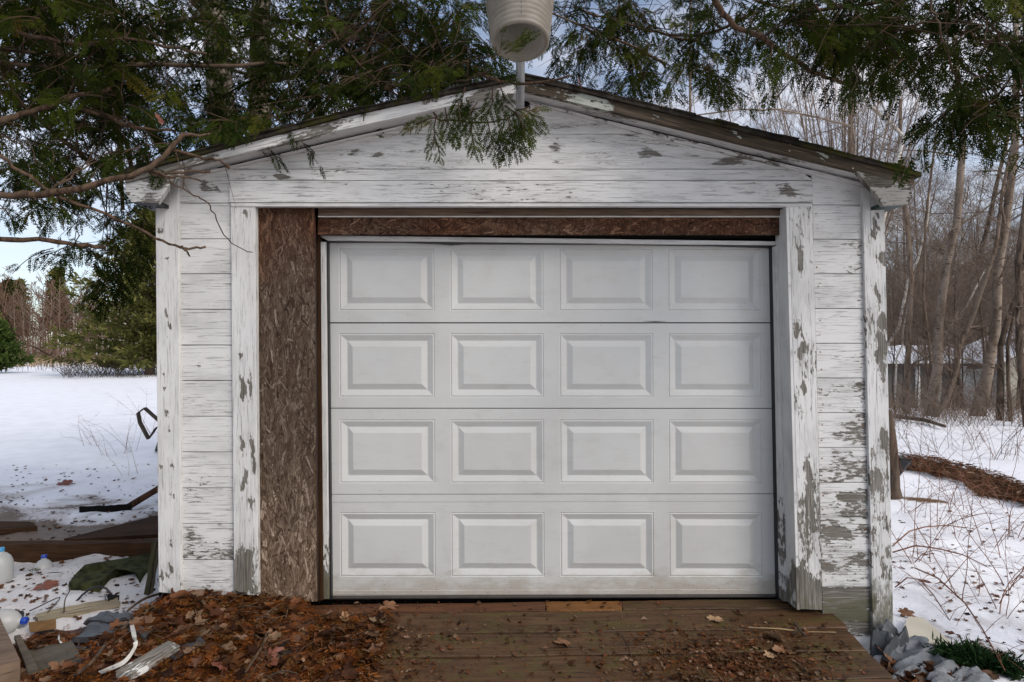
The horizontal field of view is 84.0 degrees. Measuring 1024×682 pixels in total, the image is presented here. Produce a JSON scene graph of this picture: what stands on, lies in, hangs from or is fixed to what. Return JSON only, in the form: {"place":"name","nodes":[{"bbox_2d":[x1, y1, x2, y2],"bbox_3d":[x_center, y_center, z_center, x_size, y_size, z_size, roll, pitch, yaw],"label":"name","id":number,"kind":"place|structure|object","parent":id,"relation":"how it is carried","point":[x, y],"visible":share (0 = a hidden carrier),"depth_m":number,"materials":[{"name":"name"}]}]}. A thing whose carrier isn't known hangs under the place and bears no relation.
{"place":"outdoors","nodes":[
{"label":"outdoors","id":0,"kind":"place"},
{"bbox_2d":[0,352,1023,681],"bbox_3d":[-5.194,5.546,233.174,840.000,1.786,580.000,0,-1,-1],"label":"snow ground","id":1,"kind":"structure","parent":0,"point":[42,408],"depth_m":6.14,"materials":[{"name":"white snow"}]},
{"bbox_2d":[0,547,13,583],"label":"water jug","id":2,"kind":"object","parent":1,"relation":"on","point":[6,567],"visible":0.95,"depth_m":4.04,"materials":[{"name":"grey plastic"}]},
{"bbox_2d":[0,619,19,681],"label":"board","id":3,"kind":"object","parent":1,"relation":"on","point":[9,664],"visible":1,"depth_m":2.78,"materials":[{"name":"brown wood"}]},
{"bbox_2d":[0,609,28,633],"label":"water jug","id":4,"kind":"object","parent":1,"relation":"on","point":[12,620],"visible":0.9,"depth_m":3.34,"materials":[{"name":"grey plastic"}]},
{"bbox_2d":[0,318,37,372],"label":"young pine","id":5,"kind":"object","parent":1,"relation":"on","point":[11,350],"visible":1,"depth_m":43.04,"materials":[{"name":"green plant"}]},
{"bbox_2d":[0,521,37,533],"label":"brown board","id":6,"kind":"object","parent":1,"relation":"on","point":[13,526],"visible":1,"depth_m":5.17,"materials":[{"name":"brown wood"}]},
{"bbox_2d":[13,277,34,336],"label":"pine","id":7,"kind":"object","parent":1,"relation":"on","point":[22,281],"visible":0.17,"depth_m":115.88,"materials":[{"name":"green plant"}]},
{"bbox_2d":[14,634,37,674],"bbox_3d":[-2.497,1.598,2.916,0.661,0.084,0.028,-1,-1,43],"label":"grey stake","id":8,"kind":"object","parent":1,"relation":"on","point":[30,665],"visible":1,"depth_m":2.87,"materials":[{"name":"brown wood"}]},
{"bbox_2d":[29,619,55,632],"bbox_3d":[-2.733,1.651,3.298,0.207,0.026,0.104,0,-1,-1],"label":"cardboard scrap","id":9,"kind":"object","parent":1,"relation":"on","point":[37,626],"visible":1,"depth_m":3.30,"materials":[{"name":"brown cardboard"}]},
{"bbox_2d":[32,554,53,570],"bbox_3d":[-3.554,1.739,4.304,0.156,0.236,0.133,-7,-10,29],"label":"water jug","id":10,"kind":"object","parent":1,"relation":"on","point":[44,562],"visible":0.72,"depth_m":4.28,"materials":[{"name":"grey plastic"}]},
{"bbox_2d":[29,641,79,679],"bbox_3d":[-2.291,1.580,2.872,0.696,0.217,0.193,-1,-1,43],"label":"weathered plank","id":11,"kind":"object","parent":1,"relation":"on","point":[43,657],"visible":0.68,"depth_m":2.88,"materials":[{"name":"grey wood"}]},
{"bbox_2d":[37,265,71,346],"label":"pine","id":12,"kind":"object","parent":1,"relation":"on","point":[55,277],"visible":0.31,"depth_m":109.49,"materials":[{"name":"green plant"}]},
{"bbox_2d":[16,355,100,366],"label":"dry grass edge","id":13,"kind":"object","parent":1,"relation":"on","point":[39,362],"visible":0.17,"depth_m":62.96,"materials":[{"name":"brown plant"}]},
{"bbox_2d":[35,597,119,620],"bbox_3d":[-2.681,1.667,3.520,0.428,0.044,0.113,0,-1,-30],"label":"pale lath","id":14,"kind":"object","parent":1,"relation":"on","point":[78,609],"visible":0.94,"depth_m":3.51,"materials":[{"name":"brown wood"}]},
{"bbox_2d":[0,264,156,357],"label":"treeline","id":15,"kind":"object","parent":1,"relation":"on","point":[38,328],"visible":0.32,"depth_m":96.91,"materials":[{"name":"plant"}]},
{"bbox_2d":[0,539,157,562],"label":"landscape timber","id":16,"kind":"object","parent":1,"relation":"on","point":[35,550],"visible":0.58,"depth_m":4.53,"materials":[{"name":"brown wood"}]},
{"bbox_2d":[0,464,158,619],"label":"snow debris","id":17,"kind":"object","parent":1,"relation":"on","point":[55,589],"visible":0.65,"depth_m":4.08,"materials":[{"name":"brown plant"}]},
{"bbox_2d":[16,332,144,361],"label":"treeline brush","id":18,"kind":"object","parent":1,"relation":"on","point":[30,349],"visible":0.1,"depth_m":89.20,"materials":[{"name":"brown plant"}]},
{"bbox_2d":[28,352,156,377],"bbox_3d":[-27.495,1.570,39.329,9.067,1.684,14.239,0,-1,-29],"label":"spruce underbrush","id":19,"kind":"object","parent":1,"relation":"on","point":[109,371],"visible":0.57,"depth_m":37.37,"materials":[{"name":"plant"}]},
{"bbox_2d":[37,208,156,374],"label":"spruce tree","id":20,"kind":"object","parent":1,"relation":"on","point":[142,312],"visible":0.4,"depth_m":37.32,"materials":[{"name":"green plant"}]},
{"bbox_2d":[79,504,131,512],"bbox_3d":[-4.129,1.712,5.786,0.465,0.092,0.037,0,-1,-13],"label":"dark board","id":21,"kind":"object","parent":1,"relation":"on","point":[111,508],"visible":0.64,"depth_m":5.78,"materials":[{"name":"black wood"}]},
{"bbox_2d":[69,553,150,591],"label":"tarp","id":22,"kind":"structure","parent":1,"relation":"on","point":[88,576],"depth_m":4.10,"materials":[{"name":"fabric"}]},
{"bbox_2d":[70,611,149,642],"bbox_3d":[-2.109,1.536,3.028,0.948,0.204,0.225,-1,-1,35],"label":"dark plastic sheet","id":23,"kind":"object","parent":1,"relation":"on","point":[98,623],"visible":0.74,"depth_m":3.09,"materials":[{"name":"grey plastic"}]},
{"bbox_2d":[73,611,149,677],"bbox_3d":[-2.045,1.519,3.081,0.106,0.298,1.446,0,-1,-18],"label":"stick","id":24,"kind":"object","parent":23,"relation":"on","point":[85,667],"visible":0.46,"depth_m":2.44,"materials":[{"name":"brown wood"}]},
{"bbox_2d":[64,515,157,540],"bbox_3d":[-3.543,1.708,5.106,0.734,0.046,0.734,0,-1,-31],"label":"brown board","id":25,"kind":"object","parent":1,"relation":"on","point":[145,528],"visible":0.75,"depth_m":5.02,"materials":[{"name":"brown wood"}]},
{"bbox_2d":[127,486,157,507],"bbox_3d":[-3.861,1.629,6.081,0.068,0.279,0.505,-1,-1,37],"label":"round post","id":26,"kind":"object","parent":1,"relation":"on","point":[144,497],"visible":0.49,"depth_m":6.01,"materials":[{"name":"brown wood"}]},
{"bbox_2d":[144,540,157,595],"bbox_3d":[-2.467,1.560,3.886,0.040,0.358,0.140,0,-1,-1],"label":"stake","id":27,"kind":"object","parent":1,"relation":"on","point":[150,568],"visible":0.93,"depth_m":3.88,"materials":[{"name":"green wood"}]},
{"bbox_2d":[0,0,375,360],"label":"cedar tree","id":28,"kind":"object","parent":1,"relation":"on","point":[33,30],"visible":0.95,"depth_m":3.44,"materials":[{"name":"green plant"}]},
{"bbox_2d":[34,592,374,681],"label":"litter twigs","id":29,"kind":"object","parent":1,"relation":"on","point":[221,644],"visible":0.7,"depth_m":2.86,"materials":[{"name":"brown plant"}]},
{"bbox_2d":[13,587,399,681],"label":"leaf litter","id":30,"kind":"object","parent":1,"relation":"on","point":[350,670],"visible":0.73,"depth_m":2.87,"materials":[{"name":"brown plant"}]},
{"bbox_2d":[98,625,137,673],"bbox_3d":[-1.840,1.418,2.745,0.132,0.108,0.580,0,-1,-22],"label":"white strap","id":31,"kind":"object","parent":30,"relation":"on","point":[130,654],"visible":0.94,"depth_m":2.52,"materials":[{"name":"white plastic"}]},
{"bbox_2d":[116,641,179,680],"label":"white wood scrap","id":32,"kind":"object","parent":30,"relation":"on","point":[131,670],"visible":0.99,"depth_m":2.53,"materials":[{"name":"paint"}]},
{"bbox_2d":[128,0,532,206],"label":"cedar tree","id":33,"kind":"object","parent":1,"relation":"on","point":[231,132],"visible":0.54,"depth_m":4.57,"materials":[{"name":"green plant"}]},
{"bbox_2d":[226,0,572,168],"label":"cedar tree","id":34,"kind":"object","parent":1,"relation":"on","point":[430,64],"visible":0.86,"depth_m":3.59,"materials":[{"name":"green plant"}]},
{"bbox_2d":[119,73,921,635],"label":"garage","id":35,"kind":"structure","parent":1,"relation":"on","point":[601,345],"depth_m":3.38,"materials":[{"name":"white paint"}]},
{"bbox_2d":[136,407,156,439],"bbox_3d":[-2.700,0.615,4.249,0.193,0.239,0.035,0,-1,-1],"label":"bent hoop","id":36,"kind":"object","parent":35,"relation":"attached to","point":[141,424],"visible":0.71,"depth_m":4.24,"materials":[{"name":"black metal"}]},
{"bbox_2d":[485,0,553,127],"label":"yard light","id":37,"kind":"object","parent":35,"relation":"attached to","point":[515,18],"visible":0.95,"depth_m":2.52,"materials":[{"name":"plastic"}]},
{"bbox_2d":[330,243,775,598],"bbox_3d":[0.252,0.484,3.489,2.757,2.191,0.041,0,-1,-1],"label":"overhead door","id":38,"kind":"structure","parent":35,"relation":"in","point":[470,460],"depth_m":3.48,"materials":[{"name":"metal"}]},
{"bbox_2d":[296,599,898,681],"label":"ramp","id":39,"kind":"structure","parent":1,"relation":"on","point":[559,613],"depth_m":3.08,"materials":[{"name":"brown wood"}]},
{"bbox_2d":[295,599,876,681],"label":"leaf crumbs on ramp","id":40,"kind":"object","parent":39,"relation":"on","point":[788,664],"visible":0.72,"depth_m":2.93,"materials":[{"name":"brown plant"}]},
{"bbox_2d":[633,2,726,111],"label":"slim tree","id":41,"kind":"object","parent":1,"relation":"on","point":[690,99],"visible":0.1,"depth_m":13.20,"materials":[{"name":"brown plant"}]},
{"bbox_2d":[618,61,862,154],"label":"pale branch tree","id":42,"kind":"object","parent":1,"relation":"on","point":[789,112],"visible":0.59,"depth_m":10.71,"materials":[{"name":"beige plant"}]},
{"bbox_2d":[538,0,1023,188],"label":"cedar tree","id":43,"kind":"object","parent":1,"relation":"on","point":[971,114],"visible":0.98,"depth_m":2.71,"materials":[{"name":"green plant"}]},
{"bbox_2d":[720,42,906,257],"bbox_3d":[10.014,-4.720,23.562,8.464,15.366,10.758,1,-1,-42],"label":"bare tree","id":44,"kind":"object","parent":1,"relation":"on","point":[771,112],"visible":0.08,"depth_m":23.78,"materials":[{"name":"brown plant"}]},
{"bbox_2d":[729,11,948,236],"bbox_3d":[8.130,-3.632,13.376,6.676,10.967,3.295,0,-1,-9],"label":"tree","id":45,"kind":"object","parent":1,"relation":"on","point":[844,148],"visible":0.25,"depth_m":13.10,"materials":[{"name":"plant"}]},
{"bbox_2d":[769,0,934,218],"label":"bare tree","id":46,"kind":"object","parent":1,"relation":"on","point":[900,148],"visible":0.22,"depth_m":12.80,"materials":[{"name":"grey plant"}]},
{"bbox_2d":[781,1,954,160],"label":"slim tree","id":47,"kind":"object","parent":1,"relation":"on","point":[850,135],"visible":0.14,"depth_m":17.20,"materials":[{"name":"brown plant"}]},
{"bbox_2d":[790,87,955,244],"bbox_3d":[20.587,-6.257,33.205,8.503,19.404,12.057,0,-1,-4],"label":"bare tree","id":48,"kind":"object","parent":1,"relation":"on","point":[868,155],"visible":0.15,"depth_m":33.30,"materials":[{"name":"brown plant"}]},
{"bbox_2d":[837,92,926,255],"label":"bare tree","id":49,"kind":"object","parent":1,"relation":"on","point":[888,159],"visible":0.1,"depth_m":30.03,"materials":[{"name":"brown plant"}]},
{"bbox_2d":[869,619,908,662],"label":"rocks","id":50,"kind":"object","parent":1,"relation":"on","point":[887,639],"visible":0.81,"depth_m":3.07,"materials":[{"name":"grey stone"}]},
{"bbox_2d":[835,98,948,277],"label":"bare tree","id":51,"kind":"object","parent":1,"relation":"on","point":[912,190],"visible":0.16,"depth_m":34.87,"materials":[{"name":"brown plant"}]},
{"bbox_2d":[889,410,902,499],"bbox_3d":[4.270,1.316,6.367,0.214,1.082,0.220,0,-1,-1],"label":"tree stump","id":52,"kind":"object","parent":1,"relation":"on","point":[894,475],"visible":0.57,"depth_m":6.32,"materials":[{"name":"brown wood"}]},
{"bbox_2d":[886,295,906,400],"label":"white birch","id":53,"kind":"object","parent":1,"relation":"on","point":[888,326],"visible":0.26,"depth_m":17.25,"materials":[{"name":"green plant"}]},
{"bbox_2d":[886,267,930,412],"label":"sapling","id":54,"kind":"object","parent":1,"relation":"on","point":[894,343],"visible":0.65,"depth_m":15.51,"materials":[{"name":"brown plant"}]},
{"bbox_2d":[866,134,972,338],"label":"bare tree","id":55,"kind":"object","parent":1,"relation":"on","point":[918,218],"visible":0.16,"depth_m":35.28,"materials":[{"name":"brown plant"}]},
{"bbox_2d":[885,45,956,414],"bbox_3d":[10.262,-2.776,15.516,3.534,9.735,2.961,0,-1,-1],"label":"brown tree","id":56,"kind":"object","parent":1,"relation":"on","point":[909,307],"visible":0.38,"depth_m":15.01,"materials":[{"name":"grey plant"}]},
{"bbox_2d":[887,635,959,678],"bbox_3d":[2.123,1.689,3.034,0.485,0.129,0.390,0,-1,-1],"label":"grey tarp","id":57,"kind":"object","parent":1,"relation":"on","point":[911,654],"visible":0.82,"depth_m":2.97,"materials":[{"name":"grey plastic"}]},
{"bbox_2d":[887,290,961,410],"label":"sapling","id":58,"kind":"object","parent":1,"relation":"on","point":[927,309],"visible":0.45,"depth_m":16.15,"materials":[{"name":"brown plant"}]},
{"bbox_2d":[891,426,958,515],"bbox_3d":[4.127,1.326,5.651,0.417,0.921,0.622,0,-1,-34],"label":"bramble","id":59,"kind":"object","parent":1,"relation":"on","point":[928,498],"visible":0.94,"depth_m":5.64,"materials":[{"name":"plant"}]},
{"bbox_2d":[887,346,967,407],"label":"grey shed","id":60,"kind":"structure","parent":1,"relation":"on","point":[912,383],"depth_m":23.13,"materials":[{"name":"white paint"}]},
{"bbox_2d":[904,616,952,644],"bbox_3d":[2.369,1.661,3.275,0.278,0.040,0.386,-1,-1,27],"label":"cream board","id":61,"kind":"object","parent":1,"relation":"on","point":[920,626],"visible":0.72,"depth_m":3.27,"materials":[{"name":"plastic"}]},
{"bbox_2d":[863,111,994,341],"bbox_3d":[22.257,-5.215,32.176,10.707,17.231,7.551,0,-1,-25],"label":"bare tree","id":62,"kind":"object","parent":1,"relation":"on","point":[915,213],"visible":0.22,"depth_m":32.18,"materials":[{"name":"brown plant"}]},
{"bbox_2d":[886,248,975,402],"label":"sapling","id":63,"kind":"object","parent":1,"relation":"on","point":[892,354],"visible":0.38,"depth_m":18.85,"materials":[{"name":"brown plant"}]},
{"bbox_2d":[887,256,976,387],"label":"sapling","id":64,"kind":"object","parent":1,"relation":"on","point":[925,363],"visible":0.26,"depth_m":17.62,"materials":[{"name":"brown plant"}]},
{"bbox_2d":[886,210,984,339],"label":"bare tree","id":65,"kind":"object","parent":1,"relation":"on","point":[929,263],"visible":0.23,"depth_m":34.00,"materials":[{"name":"brown plant"}]},
{"bbox_2d":[894,566,976,620],"bbox_3d":[2.712,1.671,3.699,0.282,0.293,0.674,0,-1,16],"label":"fallen cane","id":66,"kind":"object","parent":1,"relation":"on","point":[924,584],"visible":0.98,"depth_m":3.75,"materials":[{"name":"brown plant"}]},
{"bbox_2d":[883,150,995,347],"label":"white birch","id":67,"kind":"object","parent":1,"relation":"on","point":[916,262],"visible":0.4,"depth_m":17.20,"materials":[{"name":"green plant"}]},
{"bbox_2d":[856,0,1023,415],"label":"birch tree","id":68,"kind":"object","parent":1,"relation":"on","point":[959,202],"visible":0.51,"depth_m":14.53,"materials":[{"name":"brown plant"}]},
{"bbox_2d":[880,659,999,681],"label":"rocks","id":69,"kind":"object","parent":1,"relation":"on","point":[889,665],"visible":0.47,"depth_m":2.88,"materials":[{"name":"grey stone"}]},
{"bbox_2d":[891,457,991,572],"bbox_3d":[2.993,1.322,4.257,1.089,0.818,0.716,0,-1,-35],"label":"bramble","id":70,"kind":"object","parent":1,"relation":"on","point":[930,537],"visible":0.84,"depth_m":4.39,"materials":[{"name":"plant"}]},
{"bbox_2d":[885,66,1001,376],"bbox_3d":[11.494,-2.543,15.826,3.715,9.724,5.111,0,-1,-1],"label":"brown tree","id":71,"kind":"object","parent":1,"relation":"on","point":[923,276],"visible":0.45,"depth_m":15.76,"materials":[{"name":"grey plant"}]},
{"bbox_2d":[897,409,992,509],"bbox_3d":[4.490,1.254,5.917,0.694,1.041,1.368,0,-1,-1],"label":"bramble","id":72,"kind":"object","parent":1,"relation":"on","point":[947,475],"visible":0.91,"depth_m":5.93,"materials":[{"name":"plant"}]},
{"bbox_2d":[867,4,1023,406],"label":"bare tree","id":73,"kind":"object","parent":1,"relation":"on","point":[990,213],"visible":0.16,"depth_m":20.10,"materials":[{"name":"brown plant"}]},
{"bbox_2d":[892,490,1003,603],"bbox_3d":[3.022,1.367,4.035,0.711,0.821,0.777,-1,-1,42],"label":"bramble","id":74,"kind":"object","parent":1,"relation":"on","point":[951,553],"visible":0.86,"depth_m":3.92,"materials":[{"name":"plant"}]},
{"bbox_2d":[885,154,1013,342],"bbox_3d":[24.334,-3.776,32.738,10.030,14.326,7.891,0,-1,-7],"label":"bare tree","id":75,"kind":"object","parent":1,"relation":"on","point":[928,228],"visible":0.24,"depth_m":32.56,"materials":[{"name":"brown plant"}]},
{"bbox_2d":[885,166,1014,343],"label":"bare tree","id":76,"kind":"object","parent":1,"relation":"on","point":[915,226],"visible":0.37,"depth_m":32.56,"materials":[{"name":"brown plant"}]},
{"bbox_2d":[886,150,1014,344],"bbox_3d":[24.163,-3.988,33.831,10.356,14.793,8.148,0,-1,11],"label":"bare tree","id":77,"kind":"object","parent":1,"relation":"on","point":[937,216],"visible":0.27,"depth_m":33.03,"materials":[{"name":"brown plant"}]},
{"bbox_2d":[891,535,1009,575],"bbox_3d":[3.296,1.675,4.336,0.727,0.370,0.339,-1,-1,26],"label":"fallen cane","id":78,"kind":"object","parent":1,"relation":"on","point":[907,547],"visible":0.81,"depth_m":4.33,"materials":[{"name":"brown plant"}]},
{"bbox_2d":[898,345,1004,406],"bbox_3d":[19.215,1.944,24.337,3.076,3.568,3.520,0,-1,-1],"label":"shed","id":79,"kind":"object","parent":1,"relation":"on","point":[968,378],"visible":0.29,"depth_m":22.92,"materials":[{"name":"white paint"}]},
{"bbox_2d":[907,447,1001,528],"bbox_3d":[4.174,1.391,5.271,0.710,0.788,0.650,0,-1,-1],"label":"bramble","id":80,"kind":"object","parent":1,"relation":"on","point":[953,505],"visible":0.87,"depth_m":5.29,"materials":[{"name":"plant"}]},
{"bbox_2d":[886,128,1023,416],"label":"leaning tree","id":81,"kind":"object","parent":1,"relation":"on","point":[956,367],"visible":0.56,"depth_m":14.26,"materials":[{"name":"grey plant"}]},
{"bbox_2d":[886,242,1023,408],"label":"sapling","id":82,"kind":"object","parent":1,"relation":"on","point":[946,337],"visible":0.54,"depth_m":16.20,"materials":[{"name":"brown plant"}]},
{"bbox_2d":[901,243,1009,407],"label":"sapling","id":83,"kind":"object","parent":1,"relation":"on","point":[955,305],"visible":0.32,"depth_m":17.34,"materials":[{"name":"brown plant"}]},
{"bbox_2d":[888,376,1023,426],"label":"wood undergrowth","id":84,"kind":"object","parent":1,"relation":"on","point":[919,406],"visible":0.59,"depth_m":13.40,"materials":[{"name":"brown plant"}]},
{"bbox_2d":[899,237,1013,408],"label":"sapling","id":85,"kind":"object","parent":1,"relation":"on","point":[959,377],"visible":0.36,"depth_m":16.67,"materials":[{"name":"brown plant"}]},
{"bbox_2d":[892,506,1023,679],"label":"snow crumbs","id":86,"kind":"object","parent":1,"relation":"on","point":[967,613],"visible":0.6,"depth_m":3.85,"materials":[{"name":"white"}]},
{"bbox_2d":[926,666,993,681],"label":"rocks","id":87,"kind":"object","parent":1,"relation":"on","point":[971,674],"visible":0.98,"depth_m":2.83,"materials":[{"name":"grey stone"}]},
{"bbox_2d":[898,451,1023,506],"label":"straw strip","id":88,"kind":"object","parent":1,"relation":"on","point":[1013,486],"visible":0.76,"depth_m":7.26,"materials":[{"name":"brown plant"}]},
{"bbox_2d":[905,164,1019,337],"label":"bare tree","id":89,"kind":"object","parent":1,"relation":"on","point":[965,218],"visible":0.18,"depth_m":38.63,"materials":[{"name":"brown plant"}]},
{"bbox_2d":[905,15,1023,426],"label":"tree","id":90,"kind":"object","parent":1,"relation":"on","point":[1018,318],"visible":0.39,"depth_m":12.28,"materials":[{"name":"brown plant"}]},
{"bbox_2d":[907,184,1023,420],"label":"dark tree","id":91,"kind":"object","parent":1,"relation":"on","point":[1000,359],"visible":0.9,"depth_m":13.52,"materials":[{"name":"brown plant"}]},
{"bbox_2d":[915,211,1018,375],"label":"bare tree","id":92,"kind":"object","parent":1,"relation":"on","point":[984,269],"visible":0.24,"depth_m":22.21,"materials":[{"name":"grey plant"}]},
{"bbox_2d":[911,556,1023,670],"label":"fallen cane","id":93,"kind":"object","parent":1,"relation":"on","point":[953,593],"visible":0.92,"depth_m":3.43,"materials":[{"name":"brown plant"}]},
{"bbox_2d":[912,171,1022,339],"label":"bare tree","id":94,"kind":"object","parent":1,"relation":"on","point":[982,223],"visible":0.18,"depth_m":37.72,"materials":[{"name":"brown plant"}]},
{"bbox_2d":[913,404,1023,508],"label":"bramble","id":95,"kind":"object","parent":1,"relation":"on","point":[974,486],"visible":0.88,"depth_m":6.08,"materials":[{"name":"plant"}]},
{"bbox_2d":[921,631,1023,681],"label":"evergreen bough","id":96,"kind":"object","parent":1,"relation":"on","point":[975,653],"visible":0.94,"depth_m":2.95,"materials":[{"name":"green plant"}]},
{"bbox_2d":[931,303,1015,394],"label":"sapling","id":97,"kind":"object","parent":1,"relation":"on","point":[973,369],"visible":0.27,"depth_m":17.66,"materials":[{"name":"brown plant"}]},
{"bbox_2d":[924,224,1023,420],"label":"dark tree","id":98,"kind":"object","parent":1,"relation":"on","point":[1008,358],"visible":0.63,"depth_m":13.28,"materials":[{"name":"brown plant"}]},
{"bbox_2d":[926,2,1023,416],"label":"birch tree","id":99,"kind":"object","parent":1,"relation":"on","point":[986,375],"visible":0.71,"depth_m":14.32,"materials":[{"name":"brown plant"}]},
{"bbox_2d":[933,195,1018,361],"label":"sapling","id":100,"kind":"object","parent":1,"relation":"on","point":[983,347],"visible":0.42,"depth_m":17.09,"materials":[{"name":"brown plant"}]},
{"bbox_2d":[938,473,1023,557],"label":"bramble","id":101,"kind":"object","parent":1,"relation":"on","point":[997,545],"visible":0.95,"depth_m":4.89,"materials":[{"name":"plant"}]},
{"bbox_2d":[942,496,1023,589],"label":"bramble","id":102,"kind":"object","parent":1,"relation":"on","point":[989,551],"visible":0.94,"depth_m":3.98,"materials":[{"name":"plant"}]},
{"bbox_2d":[952,327,1017,405],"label":"beige building","id":103,"kind":"structure","parent":1,"relation":"on","point":[1013,378],"depth_m":21.19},
{"bbox_2d":[948,527,1023,618],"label":"bramble","id":104,"kind":"object","parent":1,"relation":"on","point":[1000,602],"visible":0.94,"depth_m":3.74,"materials":[{"name":"plant"}]},
{"bbox_2d":[0,0,1023,352],"label":"sky","id":105,"kind":"structure","parent":0,"point":[11,253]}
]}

